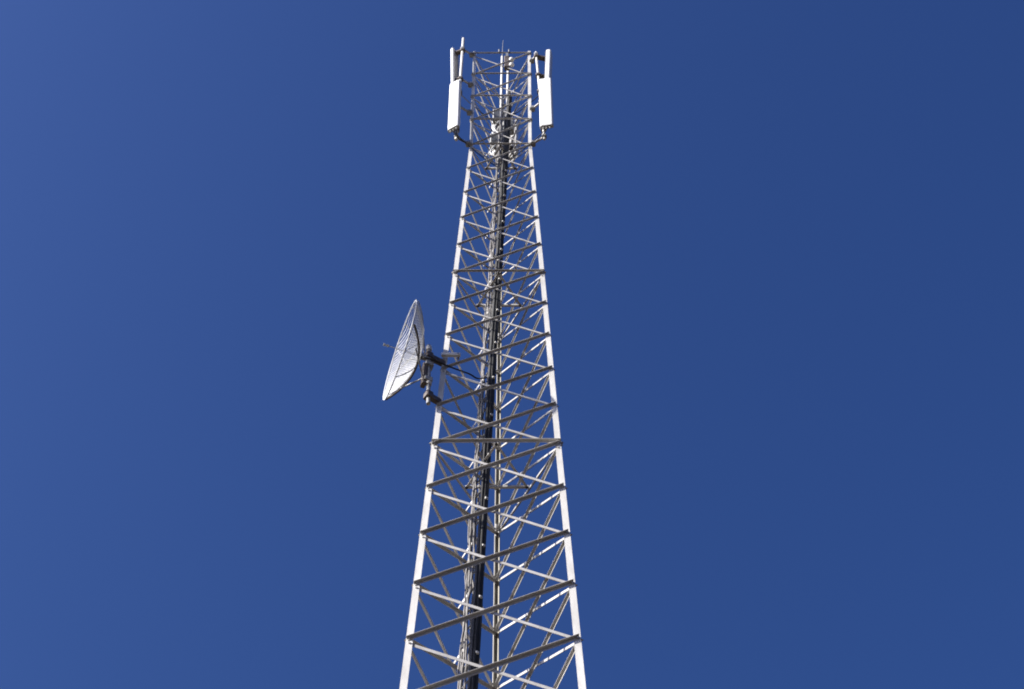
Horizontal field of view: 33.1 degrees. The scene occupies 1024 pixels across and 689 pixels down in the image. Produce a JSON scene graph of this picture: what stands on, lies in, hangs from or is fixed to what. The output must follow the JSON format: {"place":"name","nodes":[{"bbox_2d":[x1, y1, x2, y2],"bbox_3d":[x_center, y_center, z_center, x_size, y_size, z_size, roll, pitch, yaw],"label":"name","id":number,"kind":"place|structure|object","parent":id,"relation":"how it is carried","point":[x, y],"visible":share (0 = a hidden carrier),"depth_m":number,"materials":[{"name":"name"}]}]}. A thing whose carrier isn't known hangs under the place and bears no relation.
{"place":"outdoors","nodes":[
{"label":"outdoors","id":0,"kind":"place"},
{"bbox_2d":[0,0,1023,688],"label":"sky","id":1,"kind":"structure","parent":0,"point":[782,241],"materials":[{"name":"blue"}]},
{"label":"foundation","id":2,"kind":"structure","parent":0,"visible":0},
{"bbox_2d":[399,49,585,688],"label":"lattice tower","id":3,"kind":"structure","parent":2,"relation":"on","point":[495,578],"depth_m":23.00,"materials":[{"name":"silver metal"}]},
{"bbox_2d":[383,299,459,405],"bbox_3d":[-1.484,0.159,24.162,1.231,1.960,1.116,-20,-61,11],"label":"grid dish antenna","id":4,"kind":"object","parent":3,"relation":"attached to","point":[401,383],"visible":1,"depth_m":24.20,"materials":[{"name":"metal"}]},
{"bbox_2d":[422,357,487,378],"bbox_3d":[-0.796,0.429,24.412,1.089,0.650,0.177,26,-62,-15],"label":"dish cable","id":5,"kind":"object","parent":4,"relation":"attached to","point":[454,368],"visible":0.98,"depth_m":24.42,"materials":[{"name":"black rubber"}]},
{"bbox_2d":[454,37,474,146],"bbox_3d":[-0.895,-4.920,33.279,0.368,5.040,0.123,27,-63,-15],"label":"antenna mount","id":6,"kind":"object","parent":3,"relation":"attached to","point":[470,85],"visible":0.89,"depth_m":33.59,"materials":[{"name":"white paint"}]},
{"bbox_2d":[448,80,461,132],"bbox_3d":[-1.066,-4.385,32.090,0.252,2.232,0.256,0,-59,0],"label":"panel antenna","id":7,"kind":"object","parent":6,"relation":"attached to","point":[455,92],"visible":0.99,"depth_m":31.95,"materials":[{"name":"grey plastic"}]},
{"bbox_2d":[451,48,464,82],"bbox_3d":[-1.085,-5.433,34.030,0.283,2.127,0.206,-30,-64,17],"label":"panel antenna","id":8,"kind":"object","parent":6,"relation":"attached to","point":[455,54],"visible":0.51,"depth_m":34.22,"materials":[{"name":"grey plastic"}]},
{"bbox_2d":[461,95,498,124],"bbox_3d":[-0.662,-4.534,32.979,0.931,0.664,0.017,25,-62,-14],"label":"jumper cable","id":9,"kind":"object","parent":6,"relation":"attached to","point":[477,109],"visible":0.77,"depth_m":32.89,"materials":[{"name":"black rubber"}]},
{"bbox_2d":[454,132,496,166],"bbox_3d":[-0.652,-3.521,31.150,0.985,0.303,0.018,32,-64,-18],"label":"jumper cable","id":10,"kind":"object","parent":3,"relation":"attached to","point":[474,150],"visible":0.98,"depth_m":31.08,"materials":[{"name":"black rubber"}]},
{"bbox_2d":[453,89,509,688],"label":"cable ladder","id":11,"kind":"object","parent":3,"relation":"attached to","point":[477,495],"visible":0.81,"depth_m":24.58,"materials":[{"name":"metal"}]},
{"bbox_2d":[457,131,499,688],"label":"cable","id":12,"kind":"object","parent":11,"relation":"attached to","point":[478,458],"visible":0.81,"depth_m":22.50,"materials":[{"name":"black rubber"}]},
{"bbox_2d":[459,123,499,685],"bbox_3d":[-0.593,3.839,19.525,0.768,31.962,0.086,0,-59,0],"label":"cable","id":13,"kind":"object","parent":11,"relation":"attached to","point":[478,411],"visible":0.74,"depth_m":24.56,"materials":[{"name":"black rubber"}]},
{"bbox_2d":[459,104,502,688],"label":"cable","id":14,"kind":"object","parent":11,"relation":"attached to","point":[469,576],"visible":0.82,"depth_m":22.83,"materials":[{"name":"black rubber"}]},
{"bbox_2d":[465,196,498,688],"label":"cable","id":15,"kind":"object","parent":11,"relation":"attached to","point":[480,471],"visible":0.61,"depth_m":22.84,"materials":[{"name":"black rubber"}]},
{"bbox_2d":[463,115,502,688],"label":"cable","id":16,"kind":"object","parent":11,"relation":"attached to","point":[466,665],"visible":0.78,"depth_m":23.58,"materials":[{"name":"black rubber"}]},
{"bbox_2d":[467,116,505,688],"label":"feeder cable","id":17,"kind":"object","parent":11,"relation":"attached to","point":[485,417],"visible":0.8,"depth_m":23.92,"materials":[{"name":"black rubber"}]},
{"bbox_2d":[468,125,505,688],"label":"feeder cable","id":18,"kind":"object","parent":11,"relation":"attached to","point":[480,521],"visible":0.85,"depth_m":23.29,"materials":[{"name":"black rubber"}]},
{"bbox_2d":[471,91,510,688],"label":"feeder cable","id":19,"kind":"object","parent":11,"relation":"attached to","point":[485,477],"visible":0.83,"depth_m":23.47,"materials":[{"name":"black rubber"}]},
{"bbox_2d":[475,97,511,688],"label":"feeder cable","id":20,"kind":"object","parent":11,"relation":"attached to","point":[483,563],"visible":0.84,"depth_m":23.38,"materials":[{"name":"black rubber"}]},
{"bbox_2d":[490,133,502,149],"bbox_3d":[-0.302,-3.857,33.088,0.240,0.460,0.264,0,-59,0],"label":"radio unit","id":21,"kind":"object","parent":3,"relation":"attached to","point":[493,139],"visible":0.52,"depth_m":32.98,"materials":[{"name":"metal"}]},
{"bbox_2d":[493,109,505,125],"bbox_3d":[-0.252,-4.457,34.128,0.260,0.500,0.264,0,-59,0],"label":"radio unit","id":22,"kind":"object","parent":3,"relation":"attached to","point":[496,114],"visible":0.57,"depth_m":34.00,"materials":[{"name":"metal"}]},
{"bbox_2d":[499,45,503,107],"bbox_3d":[-0.211,-5.715,36.644,0.100,3.950,0.158,0,-59,0],"label":"lightning rod","id":23,"kind":"object","parent":3,"relation":"attached to","point":[501,78],"visible":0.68,"depth_m":36.19,"materials":[{"name":"white paint"}]},
{"bbox_2d":[504,71,508,104],"bbox_3d":[-0.158,-4.884,35.626,0.120,4.950,0.434,-14,-60,8],"label":"antenna mount","id":24,"kind":"object","parent":3,"relation":"attached to","point":[507,86],"visible":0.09,"depth_m":37.08,"materials":[{"name":"white paint"}]},
{"bbox_2d":[492,121,498,153],"bbox_3d":[-0.223,-4.186,34.876,0.372,1.756,0.224,-36,-65,19],"label":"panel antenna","id":25,"kind":"object","parent":24,"relation":"attached to","point":[496,127],"visible":0.06,"depth_m":35.23,"materials":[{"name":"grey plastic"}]},
{"bbox_2d":[509,120,518,159],"bbox_3d":[-0.035,-4.173,34.883,0.315,1.756,0.222,35,-65,-19],"label":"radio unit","id":26,"kind":"object","parent":24,"relation":"attached to","point":[512,145],"visible":0.32,"depth_m":34.68,"materials":[{"name":"grey plastic"}]},
{"bbox_2d":[503,120,513,134],"bbox_3d":[-0.072,-4.183,33.592,0.220,0.500,0.264,0,-59,0],"label":"radio unit","id":27,"kind":"object","parent":3,"relation":"attached to","point":[512,129],"visible":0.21,"depth_m":33.44,"materials":[{"name":"metal"}]},
{"bbox_2d":[504,53,513,70],"bbox_3d":[-0.059,-5.714,34.762,0.218,0.720,0.124,-16,-60,10],"label":"warning light","id":28,"kind":"object","parent":3,"relation":"hanging from","point":[508,64],"visible":1,"depth_m":34.58,"materials":[{"name":"metal"}]},
{"bbox_2d":[508,129,545,159],"bbox_3d":[0.265,-3.613,31.178,0.866,0.262,0.018,-32,-64,18],"label":"jumper cable","id":29,"kind":"object","parent":3,"relation":"attached to","point":[527,145],"visible":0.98,"depth_m":31.11,"materials":[{"name":"black rubber"}]},
{"bbox_2d":[529,51,546,146],"bbox_3d":[0.462,-4.743,32.931,0.358,4.261,0.157,-33,-65,18],"label":"antenna mount","id":30,"kind":"object","parent":3,"relation":"attached to","point":[532,109],"visible":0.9,"depth_m":32.57,"materials":[{"name":"white paint"}]},
{"bbox_2d":[534,49,551,78],"bbox_3d":[0.628,-5.382,33.962,0.376,1.858,0.198,0,-59,0],"label":"panel antenna","id":31,"kind":"object","parent":30,"relation":"attached to","point":[547,58],"visible":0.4,"depth_m":34.12,"materials":[{"name":"grey plastic"}]},
{"bbox_2d":[537,78,553,131],"bbox_3d":[0.625,-4.425,32.151,0.287,2.285,0.245,0,-59,0],"label":"panel antenna","id":32,"kind":"object","parent":30,"relation":"attached to","point":[544,92],"visible":0.98,"depth_m":32.03,"materials":[{"name":"grey plastic"}]}
]}

